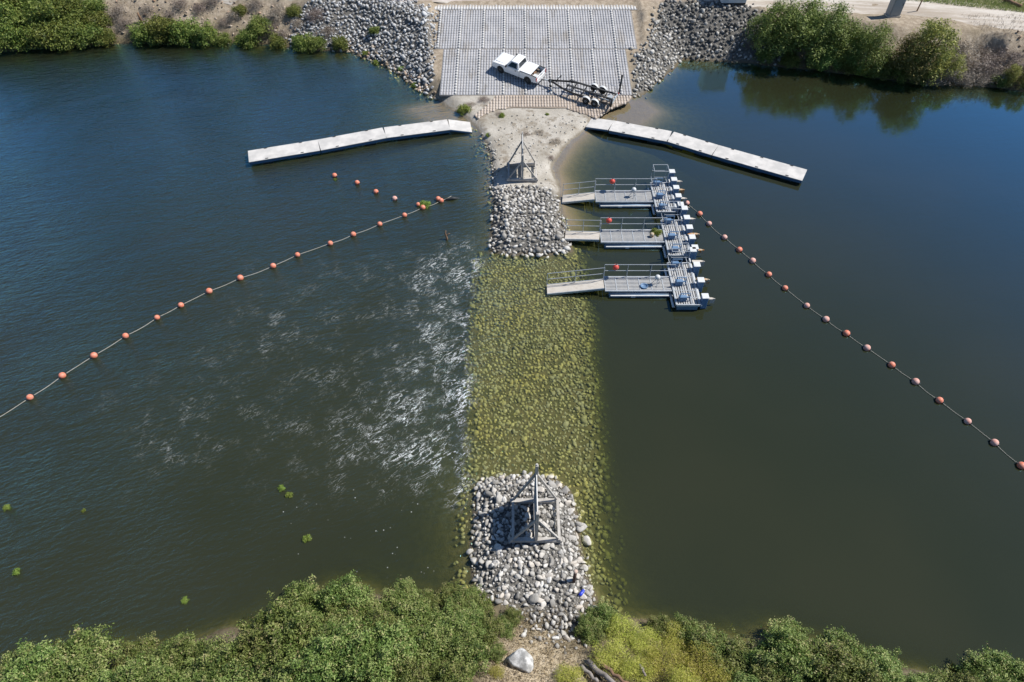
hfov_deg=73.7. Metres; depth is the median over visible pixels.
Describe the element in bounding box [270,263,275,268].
ball buoy
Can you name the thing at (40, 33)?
riverside bush
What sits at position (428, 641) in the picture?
bramble bush
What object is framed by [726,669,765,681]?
bramble bush
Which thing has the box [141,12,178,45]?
riverside bush
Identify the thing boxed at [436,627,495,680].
bramble bush
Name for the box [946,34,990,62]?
dead brush
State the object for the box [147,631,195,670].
bramble bush
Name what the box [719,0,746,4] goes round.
site shed
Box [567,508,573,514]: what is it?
riprap stone
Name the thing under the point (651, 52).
pale riprap slope
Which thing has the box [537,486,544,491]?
riprap stone
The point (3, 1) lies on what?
riverside bush
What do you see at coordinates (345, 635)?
bramble bush
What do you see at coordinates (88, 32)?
riverside bush
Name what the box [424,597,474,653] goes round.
bramble bush
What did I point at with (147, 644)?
bramble bush
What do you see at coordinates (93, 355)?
ball buoy
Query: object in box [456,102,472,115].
lime green plant
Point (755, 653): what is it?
bramble bush
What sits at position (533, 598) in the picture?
riprap stone
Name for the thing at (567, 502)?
riprap stone
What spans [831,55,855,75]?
riverside bush
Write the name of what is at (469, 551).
riprap stone
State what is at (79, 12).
riverside bush
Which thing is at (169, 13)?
dead brush
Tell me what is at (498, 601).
riprap stone
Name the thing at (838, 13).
willow bush
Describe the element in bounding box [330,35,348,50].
riverside bush
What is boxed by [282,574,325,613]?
bramble bush
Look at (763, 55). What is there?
riverside bush
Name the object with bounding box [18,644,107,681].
bramble bush
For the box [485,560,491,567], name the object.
riprap stone
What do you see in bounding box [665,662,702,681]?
yellow weed clump
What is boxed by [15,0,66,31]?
riverside bush
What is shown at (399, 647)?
bramble bush
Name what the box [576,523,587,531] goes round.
riprap stone
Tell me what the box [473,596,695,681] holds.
ground
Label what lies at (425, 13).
riprap slope
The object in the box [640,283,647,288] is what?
basin
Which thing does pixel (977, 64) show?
dead brush
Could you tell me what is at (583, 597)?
riprap stone
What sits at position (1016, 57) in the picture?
dead brush
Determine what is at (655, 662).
yellow weed clump
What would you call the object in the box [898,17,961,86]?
olive green tree
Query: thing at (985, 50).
dead brush
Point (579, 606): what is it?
riprap stone
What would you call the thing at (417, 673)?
bramble bush
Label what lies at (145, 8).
dead brush
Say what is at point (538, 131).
dead brush
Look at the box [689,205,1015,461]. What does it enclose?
buoy rope
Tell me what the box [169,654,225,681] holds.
bramble bush
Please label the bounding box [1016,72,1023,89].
olive green tree
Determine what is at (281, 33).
dead brush
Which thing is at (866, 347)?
ball buoy
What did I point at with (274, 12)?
dead brush
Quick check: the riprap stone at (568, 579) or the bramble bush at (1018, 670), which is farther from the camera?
the riprap stone at (568, 579)
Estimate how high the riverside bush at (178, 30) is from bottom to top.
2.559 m
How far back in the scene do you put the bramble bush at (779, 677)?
28.77 m
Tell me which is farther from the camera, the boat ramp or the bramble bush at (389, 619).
the boat ramp
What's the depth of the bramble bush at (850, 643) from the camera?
30.12 m
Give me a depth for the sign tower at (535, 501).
34.13 m
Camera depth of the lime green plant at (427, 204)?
53.28 m
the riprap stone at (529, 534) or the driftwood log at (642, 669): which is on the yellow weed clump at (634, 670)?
the driftwood log at (642, 669)
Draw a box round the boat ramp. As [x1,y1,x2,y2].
[434,5,636,118]
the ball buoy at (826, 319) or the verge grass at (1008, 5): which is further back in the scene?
the verge grass at (1008, 5)
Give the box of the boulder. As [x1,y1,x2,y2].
[505,648,533,673]
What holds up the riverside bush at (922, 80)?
on the ground at (564, 166)
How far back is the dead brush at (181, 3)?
71.84 m
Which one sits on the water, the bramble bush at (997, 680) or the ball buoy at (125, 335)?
the ball buoy at (125, 335)
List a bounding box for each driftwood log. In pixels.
[579,664,598,681]
[586,659,614,681]
[592,654,628,681]
[638,664,646,675]
[1003,0,1021,7]
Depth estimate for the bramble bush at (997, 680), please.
29.35 m
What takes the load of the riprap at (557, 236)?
on the ground at (564, 166)
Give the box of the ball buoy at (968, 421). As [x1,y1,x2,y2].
[963,418,971,424]
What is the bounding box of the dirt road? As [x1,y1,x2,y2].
[216,0,1023,30]
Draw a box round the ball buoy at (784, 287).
[782,285,788,290]
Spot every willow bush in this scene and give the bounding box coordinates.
[743,0,805,56]
[764,0,835,66]
[790,0,854,57]
[808,43,841,72]
[815,9,865,63]
[835,28,876,68]
[849,19,897,76]
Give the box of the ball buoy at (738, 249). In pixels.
[736,247,742,251]
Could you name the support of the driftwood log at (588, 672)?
on the ground at (564, 166)
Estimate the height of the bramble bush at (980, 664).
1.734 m
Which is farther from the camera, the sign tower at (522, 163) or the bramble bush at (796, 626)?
the sign tower at (522, 163)
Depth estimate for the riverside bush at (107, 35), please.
70.94 m
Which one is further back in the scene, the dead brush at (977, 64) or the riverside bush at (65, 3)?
the riverside bush at (65, 3)
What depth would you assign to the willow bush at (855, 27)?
65.49 m
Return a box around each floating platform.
[547,243,714,309]
[562,164,689,216]
[564,201,703,259]
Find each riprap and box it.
[452,245,623,612]
[469,114,595,654]
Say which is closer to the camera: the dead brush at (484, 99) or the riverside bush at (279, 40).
the dead brush at (484, 99)
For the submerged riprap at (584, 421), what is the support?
on the ground at (564, 166)
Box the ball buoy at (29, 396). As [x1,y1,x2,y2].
[25,394,33,399]
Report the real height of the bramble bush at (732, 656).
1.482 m
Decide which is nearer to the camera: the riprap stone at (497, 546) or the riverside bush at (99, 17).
the riprap stone at (497, 546)
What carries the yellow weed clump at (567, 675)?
on the ground at (564, 166)
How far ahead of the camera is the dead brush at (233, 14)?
71.87 m
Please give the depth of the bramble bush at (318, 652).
27.34 m
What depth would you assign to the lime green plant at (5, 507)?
36.14 m
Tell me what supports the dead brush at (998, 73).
on the ground at (564, 166)
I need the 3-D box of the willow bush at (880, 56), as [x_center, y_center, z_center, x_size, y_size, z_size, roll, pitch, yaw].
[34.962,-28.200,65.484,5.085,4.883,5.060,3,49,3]
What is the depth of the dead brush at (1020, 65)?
65.08 m
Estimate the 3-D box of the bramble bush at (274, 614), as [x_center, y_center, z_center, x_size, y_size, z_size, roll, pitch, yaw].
[-10.325,12.723,30.431,3.200,2.864,3.390,30,55,24]
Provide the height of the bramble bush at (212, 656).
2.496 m
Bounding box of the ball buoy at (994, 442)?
[989,439,999,445]
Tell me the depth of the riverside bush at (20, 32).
69.66 m
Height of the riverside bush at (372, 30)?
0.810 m
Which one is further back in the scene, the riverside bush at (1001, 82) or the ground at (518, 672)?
the riverside bush at (1001, 82)
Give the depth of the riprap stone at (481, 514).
35.54 m
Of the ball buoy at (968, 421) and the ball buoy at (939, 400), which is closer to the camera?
the ball buoy at (968, 421)
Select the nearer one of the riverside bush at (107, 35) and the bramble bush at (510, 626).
the bramble bush at (510, 626)
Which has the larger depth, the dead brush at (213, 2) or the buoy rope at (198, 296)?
the dead brush at (213, 2)
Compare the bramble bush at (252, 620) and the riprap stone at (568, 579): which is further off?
the riprap stone at (568, 579)
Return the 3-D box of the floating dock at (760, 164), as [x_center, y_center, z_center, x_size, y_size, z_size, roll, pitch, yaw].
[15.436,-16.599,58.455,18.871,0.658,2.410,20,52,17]
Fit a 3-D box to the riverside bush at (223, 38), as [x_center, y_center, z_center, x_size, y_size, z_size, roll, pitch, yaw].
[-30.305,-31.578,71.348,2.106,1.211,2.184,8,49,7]
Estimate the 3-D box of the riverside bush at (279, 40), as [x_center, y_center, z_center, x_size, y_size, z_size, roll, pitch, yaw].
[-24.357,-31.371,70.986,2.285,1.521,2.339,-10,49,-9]
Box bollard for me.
[572,569,577,582]
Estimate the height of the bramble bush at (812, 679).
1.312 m
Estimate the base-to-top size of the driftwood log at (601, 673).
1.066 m
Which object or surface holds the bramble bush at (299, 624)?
on the ground at (564, 166)
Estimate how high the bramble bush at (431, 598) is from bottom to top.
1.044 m
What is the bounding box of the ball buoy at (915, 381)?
[911,378,919,384]
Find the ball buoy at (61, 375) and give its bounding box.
[58,372,66,378]
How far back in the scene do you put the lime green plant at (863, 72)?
66.73 m
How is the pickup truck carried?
on the boat ramp
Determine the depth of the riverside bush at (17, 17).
69.83 m
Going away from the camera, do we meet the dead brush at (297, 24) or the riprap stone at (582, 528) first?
the riprap stone at (582, 528)
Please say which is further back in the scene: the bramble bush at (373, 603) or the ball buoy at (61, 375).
the ball buoy at (61, 375)
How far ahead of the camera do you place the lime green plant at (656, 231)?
50.32 m
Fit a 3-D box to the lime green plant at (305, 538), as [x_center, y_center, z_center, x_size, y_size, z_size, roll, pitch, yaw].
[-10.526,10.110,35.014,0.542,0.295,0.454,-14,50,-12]
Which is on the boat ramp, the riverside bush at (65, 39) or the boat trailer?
the boat trailer
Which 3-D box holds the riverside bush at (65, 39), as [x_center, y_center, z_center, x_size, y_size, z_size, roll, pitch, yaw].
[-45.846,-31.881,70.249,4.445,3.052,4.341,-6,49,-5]
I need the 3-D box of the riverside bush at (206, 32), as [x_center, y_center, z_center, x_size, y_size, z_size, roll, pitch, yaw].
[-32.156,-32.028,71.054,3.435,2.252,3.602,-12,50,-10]
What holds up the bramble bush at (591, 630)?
on the ground at (564, 166)
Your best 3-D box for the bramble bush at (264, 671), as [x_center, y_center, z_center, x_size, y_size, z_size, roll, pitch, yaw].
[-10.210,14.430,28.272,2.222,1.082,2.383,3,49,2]
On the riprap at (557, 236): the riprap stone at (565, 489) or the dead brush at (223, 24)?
the riprap stone at (565, 489)
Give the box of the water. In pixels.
[0,42,1023,673]
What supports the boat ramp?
on the ground at (564, 166)
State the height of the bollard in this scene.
1.440 m
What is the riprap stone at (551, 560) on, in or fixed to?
on the riprap at (557, 236)
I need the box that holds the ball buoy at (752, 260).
[749,258,755,263]
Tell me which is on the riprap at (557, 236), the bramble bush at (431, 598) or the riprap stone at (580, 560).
the riprap stone at (580, 560)
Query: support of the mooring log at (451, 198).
on the water
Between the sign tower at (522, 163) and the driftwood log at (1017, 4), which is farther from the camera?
the driftwood log at (1017, 4)
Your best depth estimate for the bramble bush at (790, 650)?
29.08 m
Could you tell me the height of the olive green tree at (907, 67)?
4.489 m
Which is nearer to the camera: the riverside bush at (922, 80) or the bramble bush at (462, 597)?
the bramble bush at (462, 597)
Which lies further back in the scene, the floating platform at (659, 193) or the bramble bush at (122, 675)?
the floating platform at (659, 193)
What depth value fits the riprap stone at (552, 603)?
32.10 m
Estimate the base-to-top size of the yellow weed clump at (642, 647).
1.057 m
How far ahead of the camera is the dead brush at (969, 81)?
65.31 m
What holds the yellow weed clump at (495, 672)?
on the ground at (564, 166)
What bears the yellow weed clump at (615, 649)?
on the ground at (564, 166)
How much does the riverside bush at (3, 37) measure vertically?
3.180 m
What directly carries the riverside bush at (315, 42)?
on the ground at (564, 166)
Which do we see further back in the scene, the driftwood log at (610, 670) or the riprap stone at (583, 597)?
the riprap stone at (583, 597)
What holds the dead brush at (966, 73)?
on the ground at (564, 166)
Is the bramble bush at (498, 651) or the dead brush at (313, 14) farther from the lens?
the dead brush at (313, 14)
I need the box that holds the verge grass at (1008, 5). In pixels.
[915,0,1023,11]
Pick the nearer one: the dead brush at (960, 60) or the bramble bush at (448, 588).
the bramble bush at (448, 588)
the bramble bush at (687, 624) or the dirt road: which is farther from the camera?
the dirt road
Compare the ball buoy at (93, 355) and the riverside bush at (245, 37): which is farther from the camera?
the riverside bush at (245, 37)
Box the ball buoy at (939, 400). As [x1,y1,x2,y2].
[935,397,943,403]
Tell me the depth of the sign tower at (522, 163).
54.72 m
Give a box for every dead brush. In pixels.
[104,3,130,20]
[115,16,134,28]
[137,3,157,15]
[163,9,173,17]
[169,0,187,10]
[191,0,207,12]
[203,0,219,5]
[215,16,229,27]
[224,8,243,21]
[243,0,264,10]
[262,22,279,34]
[263,3,286,20]
[275,27,289,39]
[290,18,306,27]
[305,5,325,22]
[320,25,334,36]
[463,101,475,108]
[476,95,490,103]
[533,129,545,135]
[549,137,564,143]
[744,38,756,48]
[921,75,941,85]
[934,63,964,87]
[945,51,971,71]
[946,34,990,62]
[951,59,985,81]
[955,74,979,88]
[964,53,1000,81]
[974,69,992,86]
[975,44,996,57]
[979,53,1013,73]
[985,64,1007,83]
[996,44,1023,65]
[1003,60,1023,71]
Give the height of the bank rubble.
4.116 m
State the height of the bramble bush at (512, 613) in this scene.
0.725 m
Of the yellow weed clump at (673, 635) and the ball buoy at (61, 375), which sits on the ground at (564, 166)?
the yellow weed clump at (673, 635)
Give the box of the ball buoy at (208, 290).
[205,288,212,293]
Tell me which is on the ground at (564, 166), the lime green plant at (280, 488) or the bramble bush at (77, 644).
the bramble bush at (77, 644)
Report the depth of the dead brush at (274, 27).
71.32 m
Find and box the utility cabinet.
[884,0,905,17]
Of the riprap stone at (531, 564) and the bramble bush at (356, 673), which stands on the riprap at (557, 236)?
the riprap stone at (531, 564)
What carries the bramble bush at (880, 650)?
on the ground at (564, 166)
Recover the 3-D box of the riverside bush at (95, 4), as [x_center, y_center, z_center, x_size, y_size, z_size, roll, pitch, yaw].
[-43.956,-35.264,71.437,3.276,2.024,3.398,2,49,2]
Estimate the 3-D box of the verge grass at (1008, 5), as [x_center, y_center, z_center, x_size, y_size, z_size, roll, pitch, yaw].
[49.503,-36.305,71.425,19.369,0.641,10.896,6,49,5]
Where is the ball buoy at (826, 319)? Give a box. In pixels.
[822,316,829,321]
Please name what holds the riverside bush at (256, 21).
on the ground at (564, 166)
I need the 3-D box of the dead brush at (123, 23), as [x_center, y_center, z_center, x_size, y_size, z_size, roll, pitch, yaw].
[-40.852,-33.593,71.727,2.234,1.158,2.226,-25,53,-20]
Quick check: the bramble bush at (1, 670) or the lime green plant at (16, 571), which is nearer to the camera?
the bramble bush at (1, 670)
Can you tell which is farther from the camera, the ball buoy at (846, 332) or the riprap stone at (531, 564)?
the ball buoy at (846, 332)
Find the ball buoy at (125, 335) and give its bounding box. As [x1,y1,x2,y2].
[122,333,128,338]
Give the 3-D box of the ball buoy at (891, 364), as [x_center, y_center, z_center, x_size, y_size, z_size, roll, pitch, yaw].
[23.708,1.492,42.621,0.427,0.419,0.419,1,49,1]
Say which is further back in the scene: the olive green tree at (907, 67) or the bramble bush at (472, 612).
the olive green tree at (907, 67)
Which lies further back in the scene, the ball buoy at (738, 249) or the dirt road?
the dirt road
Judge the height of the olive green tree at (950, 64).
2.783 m
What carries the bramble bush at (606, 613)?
on the ground at (564, 166)
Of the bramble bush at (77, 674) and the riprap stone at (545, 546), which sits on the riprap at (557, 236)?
the riprap stone at (545, 546)
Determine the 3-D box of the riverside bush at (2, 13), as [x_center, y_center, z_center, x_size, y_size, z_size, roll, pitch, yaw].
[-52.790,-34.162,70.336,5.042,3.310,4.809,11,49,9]
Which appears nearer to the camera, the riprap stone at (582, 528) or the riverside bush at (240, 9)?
the riprap stone at (582, 528)
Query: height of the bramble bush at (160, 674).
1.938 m
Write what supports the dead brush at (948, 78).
on the ground at (564, 166)
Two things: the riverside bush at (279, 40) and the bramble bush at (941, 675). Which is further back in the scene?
the riverside bush at (279, 40)
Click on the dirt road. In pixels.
(956, 12)
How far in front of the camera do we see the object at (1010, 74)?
64.57 m
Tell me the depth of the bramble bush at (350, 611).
30.64 m
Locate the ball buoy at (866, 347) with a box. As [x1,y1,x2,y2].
[863,345,870,350]
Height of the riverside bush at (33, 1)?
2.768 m
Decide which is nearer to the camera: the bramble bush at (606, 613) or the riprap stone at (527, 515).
the bramble bush at (606, 613)
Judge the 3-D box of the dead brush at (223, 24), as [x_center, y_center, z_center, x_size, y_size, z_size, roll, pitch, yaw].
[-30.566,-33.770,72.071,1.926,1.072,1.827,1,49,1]
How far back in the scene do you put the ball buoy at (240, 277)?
47.70 m
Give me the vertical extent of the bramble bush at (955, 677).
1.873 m
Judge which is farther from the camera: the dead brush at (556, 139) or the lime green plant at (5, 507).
the dead brush at (556, 139)
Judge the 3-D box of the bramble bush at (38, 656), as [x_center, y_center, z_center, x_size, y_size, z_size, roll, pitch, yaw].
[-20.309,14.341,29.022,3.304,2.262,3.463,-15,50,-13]
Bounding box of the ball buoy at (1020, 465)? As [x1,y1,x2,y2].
[1016,462,1023,469]
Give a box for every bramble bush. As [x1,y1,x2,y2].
[0,636,57,669]
[0,637,66,681]
[0,660,36,680]
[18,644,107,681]
[52,622,126,681]
[53,638,77,658]
[87,665,128,681]
[103,651,163,681]
[111,631,158,671]
[133,660,182,681]
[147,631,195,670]
[164,629,210,678]
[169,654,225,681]
[190,629,249,681]
[196,653,266,681]
[224,615,282,675]
[233,589,309,649]
[237,612,267,637]
[246,664,278,681]
[252,603,320,676]
[264,641,323,681]
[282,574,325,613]
[287,634,356,681]
[294,611,347,678]
[301,605,327,629]
[311,569,373,618]
[320,601,364,633]
[320,614,383,681]
[333,641,401,681]
[339,584,380,621]
[352,614,424,681]
[356,602,401,649]
[378,653,438,681]
[379,574,419,616]
[382,589,438,646]
[391,608,456,677]
[410,588,441,614]
[417,647,474,681]
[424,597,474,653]
[434,579,460,609]
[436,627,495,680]
[440,584,483,617]
[451,601,492,645]
[453,584,481,605]
[467,591,493,615]
[474,608,506,646]
[487,640,506,663]
[494,613,515,638]
[502,605,523,627]
[571,611,606,645]
[585,595,620,632]
[644,610,670,639]
[663,611,706,646]
[686,621,730,670]
[700,623,754,681]
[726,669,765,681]
[737,631,787,680]
[749,659,807,681]
[759,621,827,681]
[767,615,813,644]
[793,624,856,674]
[804,638,885,681]
[804,670,830,681]
[818,626,879,665]
[847,644,906,681]
[865,645,909,676]
[895,661,932,681]
[916,663,951,681]
[946,667,981,681]
[952,641,1013,681]
[976,672,1017,681]
[990,650,1023,681]
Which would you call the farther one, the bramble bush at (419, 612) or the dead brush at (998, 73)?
the dead brush at (998, 73)
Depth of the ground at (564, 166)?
52.50 m
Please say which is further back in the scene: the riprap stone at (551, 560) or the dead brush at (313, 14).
the dead brush at (313, 14)
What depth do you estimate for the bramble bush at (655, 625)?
31.56 m
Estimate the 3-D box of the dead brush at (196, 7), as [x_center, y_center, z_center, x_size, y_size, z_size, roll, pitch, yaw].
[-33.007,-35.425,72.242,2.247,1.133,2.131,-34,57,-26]
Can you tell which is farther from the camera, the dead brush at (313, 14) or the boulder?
the dead brush at (313, 14)
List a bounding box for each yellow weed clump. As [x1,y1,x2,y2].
[488,663,505,679]
[551,663,587,681]
[586,637,633,679]
[604,608,645,648]
[616,653,655,681]
[626,626,667,658]
[640,640,684,681]
[657,620,690,652]
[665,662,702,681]
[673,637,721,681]
[698,654,735,681]
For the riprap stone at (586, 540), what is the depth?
34.88 m
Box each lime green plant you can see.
[2,504,10,511]
[12,568,20,575]
[180,596,187,603]
[278,484,284,491]
[285,492,292,497]
[301,534,311,542]
[420,200,432,208]
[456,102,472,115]
[650,228,662,236]
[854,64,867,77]
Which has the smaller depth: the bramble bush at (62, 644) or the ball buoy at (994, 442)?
the bramble bush at (62, 644)
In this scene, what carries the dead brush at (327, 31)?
on the ground at (564, 166)
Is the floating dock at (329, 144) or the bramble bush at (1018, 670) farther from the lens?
the floating dock at (329, 144)
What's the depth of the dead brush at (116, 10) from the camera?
71.64 m
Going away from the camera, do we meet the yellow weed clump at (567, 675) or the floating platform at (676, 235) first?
the yellow weed clump at (567, 675)
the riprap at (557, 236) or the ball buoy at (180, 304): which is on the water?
the ball buoy at (180, 304)
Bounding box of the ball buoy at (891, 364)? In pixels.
[887,362,895,367]
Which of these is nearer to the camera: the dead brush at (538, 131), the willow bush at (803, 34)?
the dead brush at (538, 131)
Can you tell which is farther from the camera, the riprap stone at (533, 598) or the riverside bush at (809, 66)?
the riverside bush at (809, 66)
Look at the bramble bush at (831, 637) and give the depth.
30.18 m
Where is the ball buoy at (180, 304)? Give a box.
[177,302,184,307]
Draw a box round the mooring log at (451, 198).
[444,196,459,200]
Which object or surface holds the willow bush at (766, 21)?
on the ground at (564, 166)
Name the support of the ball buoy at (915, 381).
on the water
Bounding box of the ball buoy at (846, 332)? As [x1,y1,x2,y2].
[842,330,850,335]
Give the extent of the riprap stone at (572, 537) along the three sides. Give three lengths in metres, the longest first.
0.522 x 0.489 x 0.272 m
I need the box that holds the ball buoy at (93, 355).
[89,352,97,358]
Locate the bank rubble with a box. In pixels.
[14,0,1023,102]
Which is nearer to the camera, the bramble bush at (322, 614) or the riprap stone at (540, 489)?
the bramble bush at (322, 614)
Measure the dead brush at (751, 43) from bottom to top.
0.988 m
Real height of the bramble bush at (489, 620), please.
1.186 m
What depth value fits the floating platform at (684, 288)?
46.79 m
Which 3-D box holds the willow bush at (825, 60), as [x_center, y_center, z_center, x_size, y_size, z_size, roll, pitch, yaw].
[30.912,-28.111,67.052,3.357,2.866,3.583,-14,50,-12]
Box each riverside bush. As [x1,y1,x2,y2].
[0,0,19,27]
[0,0,21,7]
[0,0,39,28]
[0,12,28,53]
[3,23,46,53]
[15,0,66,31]
[17,0,46,13]
[23,18,62,50]
[42,13,91,52]
[46,0,82,17]
[52,0,95,33]
[71,22,106,49]
[81,0,109,18]
[81,8,114,31]
[93,25,119,47]
[126,20,158,46]
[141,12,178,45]
[165,16,201,46]
[189,18,220,49]
[214,31,232,47]
[231,3,248,16]
[232,24,262,48]
[247,12,273,38]
[268,31,288,49]
[285,3,302,17]
[290,32,314,52]
[305,35,327,52]
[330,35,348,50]
[367,26,379,34]
[751,47,775,63]
[802,53,819,69]
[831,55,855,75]
[867,61,892,80]
[908,67,931,86]
[988,73,1009,87]
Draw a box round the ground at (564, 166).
[0,0,1023,681]
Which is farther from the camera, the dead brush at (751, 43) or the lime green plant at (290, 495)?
the dead brush at (751, 43)
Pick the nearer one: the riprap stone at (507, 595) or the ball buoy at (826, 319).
the riprap stone at (507, 595)
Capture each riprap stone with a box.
[466,549,473,554]
[470,557,476,564]
[478,512,486,516]
[478,576,482,582]
[485,490,492,496]
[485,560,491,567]
[493,543,502,554]
[494,599,501,604]
[496,494,502,503]
[504,593,510,598]
[524,512,530,518]
[525,532,532,536]
[528,561,534,567]
[528,593,538,602]
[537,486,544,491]
[542,543,548,549]
[545,573,553,577]
[548,480,556,488]
[549,558,553,566]
[550,599,555,607]
[562,486,567,493]
[565,500,571,505]
[566,576,572,582]
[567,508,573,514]
[569,535,576,542]
[575,521,583,526]
[575,604,582,609]
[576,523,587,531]
[577,557,582,563]
[579,594,586,599]
[582,535,591,545]
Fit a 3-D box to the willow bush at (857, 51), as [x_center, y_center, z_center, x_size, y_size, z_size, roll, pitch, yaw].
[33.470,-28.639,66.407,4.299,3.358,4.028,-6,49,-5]
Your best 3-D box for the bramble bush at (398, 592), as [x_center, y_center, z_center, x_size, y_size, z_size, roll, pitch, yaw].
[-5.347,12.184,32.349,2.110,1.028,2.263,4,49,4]
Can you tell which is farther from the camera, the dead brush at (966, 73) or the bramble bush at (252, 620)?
the dead brush at (966, 73)
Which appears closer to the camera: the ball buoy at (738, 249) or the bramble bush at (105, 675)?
the bramble bush at (105, 675)
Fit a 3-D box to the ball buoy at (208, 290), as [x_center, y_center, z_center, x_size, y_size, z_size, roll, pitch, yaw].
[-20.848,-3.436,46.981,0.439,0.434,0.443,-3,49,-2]
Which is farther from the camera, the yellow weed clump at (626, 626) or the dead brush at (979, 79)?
the dead brush at (979, 79)
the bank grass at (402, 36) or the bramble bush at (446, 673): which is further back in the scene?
the bank grass at (402, 36)
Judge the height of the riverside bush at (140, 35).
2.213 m
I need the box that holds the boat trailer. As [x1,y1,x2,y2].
[544,75,622,106]
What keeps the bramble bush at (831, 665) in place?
on the ground at (564, 166)
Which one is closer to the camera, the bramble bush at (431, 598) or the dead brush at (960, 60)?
the bramble bush at (431, 598)
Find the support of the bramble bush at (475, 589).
on the ground at (564, 166)
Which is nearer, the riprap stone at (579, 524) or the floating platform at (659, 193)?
the riprap stone at (579, 524)
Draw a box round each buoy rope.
[0,196,450,416]
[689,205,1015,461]
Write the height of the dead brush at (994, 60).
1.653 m
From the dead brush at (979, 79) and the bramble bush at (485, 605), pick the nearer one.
the bramble bush at (485, 605)
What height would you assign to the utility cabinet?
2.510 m
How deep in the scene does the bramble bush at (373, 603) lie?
31.55 m
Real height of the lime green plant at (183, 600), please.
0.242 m
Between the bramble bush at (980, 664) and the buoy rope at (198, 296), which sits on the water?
the buoy rope at (198, 296)
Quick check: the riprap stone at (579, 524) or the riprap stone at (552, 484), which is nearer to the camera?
the riprap stone at (579, 524)
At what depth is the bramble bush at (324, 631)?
29.26 m
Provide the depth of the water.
43.41 m
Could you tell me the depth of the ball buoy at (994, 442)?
38.69 m
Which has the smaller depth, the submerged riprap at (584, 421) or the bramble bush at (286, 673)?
the bramble bush at (286, 673)
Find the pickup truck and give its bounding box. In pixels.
[492,52,546,83]
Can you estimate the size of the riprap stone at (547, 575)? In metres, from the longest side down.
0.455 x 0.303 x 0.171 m
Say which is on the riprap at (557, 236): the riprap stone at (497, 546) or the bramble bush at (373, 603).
the riprap stone at (497, 546)
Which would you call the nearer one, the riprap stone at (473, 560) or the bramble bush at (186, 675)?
the bramble bush at (186, 675)
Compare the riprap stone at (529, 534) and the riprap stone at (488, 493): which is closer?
the riprap stone at (529, 534)
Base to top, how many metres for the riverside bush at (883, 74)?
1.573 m
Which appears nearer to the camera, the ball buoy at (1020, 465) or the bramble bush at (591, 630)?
the bramble bush at (591, 630)
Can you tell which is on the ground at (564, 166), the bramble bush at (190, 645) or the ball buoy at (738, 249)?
the bramble bush at (190, 645)
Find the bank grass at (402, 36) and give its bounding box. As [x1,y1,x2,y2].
[15,0,1023,82]
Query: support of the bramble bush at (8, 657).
on the ground at (564, 166)
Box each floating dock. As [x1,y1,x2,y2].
[248,119,471,164]
[585,118,806,182]
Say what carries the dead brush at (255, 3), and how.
on the ground at (564, 166)
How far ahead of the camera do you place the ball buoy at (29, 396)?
40.82 m
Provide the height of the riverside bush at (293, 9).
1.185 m
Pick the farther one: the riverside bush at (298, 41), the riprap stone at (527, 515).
the riverside bush at (298, 41)
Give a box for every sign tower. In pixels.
[507,132,537,180]
[510,463,561,542]
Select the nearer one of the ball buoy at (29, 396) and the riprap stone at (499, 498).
the riprap stone at (499, 498)
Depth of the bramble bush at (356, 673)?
27.29 m
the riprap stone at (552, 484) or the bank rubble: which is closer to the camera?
the riprap stone at (552, 484)
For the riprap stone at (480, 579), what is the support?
on the riprap at (557, 236)
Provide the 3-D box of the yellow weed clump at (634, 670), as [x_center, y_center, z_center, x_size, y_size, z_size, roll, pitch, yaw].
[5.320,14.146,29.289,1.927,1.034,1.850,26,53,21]
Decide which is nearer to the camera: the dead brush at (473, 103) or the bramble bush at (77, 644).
the bramble bush at (77, 644)
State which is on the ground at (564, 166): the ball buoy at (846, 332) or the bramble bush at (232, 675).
the bramble bush at (232, 675)
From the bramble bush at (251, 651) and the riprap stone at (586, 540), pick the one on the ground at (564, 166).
the bramble bush at (251, 651)
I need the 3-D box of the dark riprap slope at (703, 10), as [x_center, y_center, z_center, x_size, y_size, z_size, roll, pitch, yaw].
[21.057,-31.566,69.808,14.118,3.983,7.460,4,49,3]
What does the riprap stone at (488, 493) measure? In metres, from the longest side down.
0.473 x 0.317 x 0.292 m
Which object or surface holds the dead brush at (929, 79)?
on the ground at (564, 166)
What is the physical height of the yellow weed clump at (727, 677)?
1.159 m
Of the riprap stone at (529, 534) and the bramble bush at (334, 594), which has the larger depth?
the riprap stone at (529, 534)
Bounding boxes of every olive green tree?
[884,31,938,83]
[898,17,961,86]
[934,50,968,79]
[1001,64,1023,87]
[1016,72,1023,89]
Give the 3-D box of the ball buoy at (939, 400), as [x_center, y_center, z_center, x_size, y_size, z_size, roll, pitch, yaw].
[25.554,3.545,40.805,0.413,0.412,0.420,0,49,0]
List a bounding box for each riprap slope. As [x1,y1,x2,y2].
[282,0,440,99]
[630,18,682,98]
[650,0,782,66]
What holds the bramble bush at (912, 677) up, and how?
on the ground at (564, 166)
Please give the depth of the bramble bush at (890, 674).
29.14 m
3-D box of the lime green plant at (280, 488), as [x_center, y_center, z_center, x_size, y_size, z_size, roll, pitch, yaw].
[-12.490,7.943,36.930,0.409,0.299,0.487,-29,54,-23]
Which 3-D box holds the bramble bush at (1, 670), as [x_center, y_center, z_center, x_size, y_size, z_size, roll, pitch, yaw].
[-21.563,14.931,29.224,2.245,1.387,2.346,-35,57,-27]
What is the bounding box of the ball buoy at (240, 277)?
[236,275,243,280]

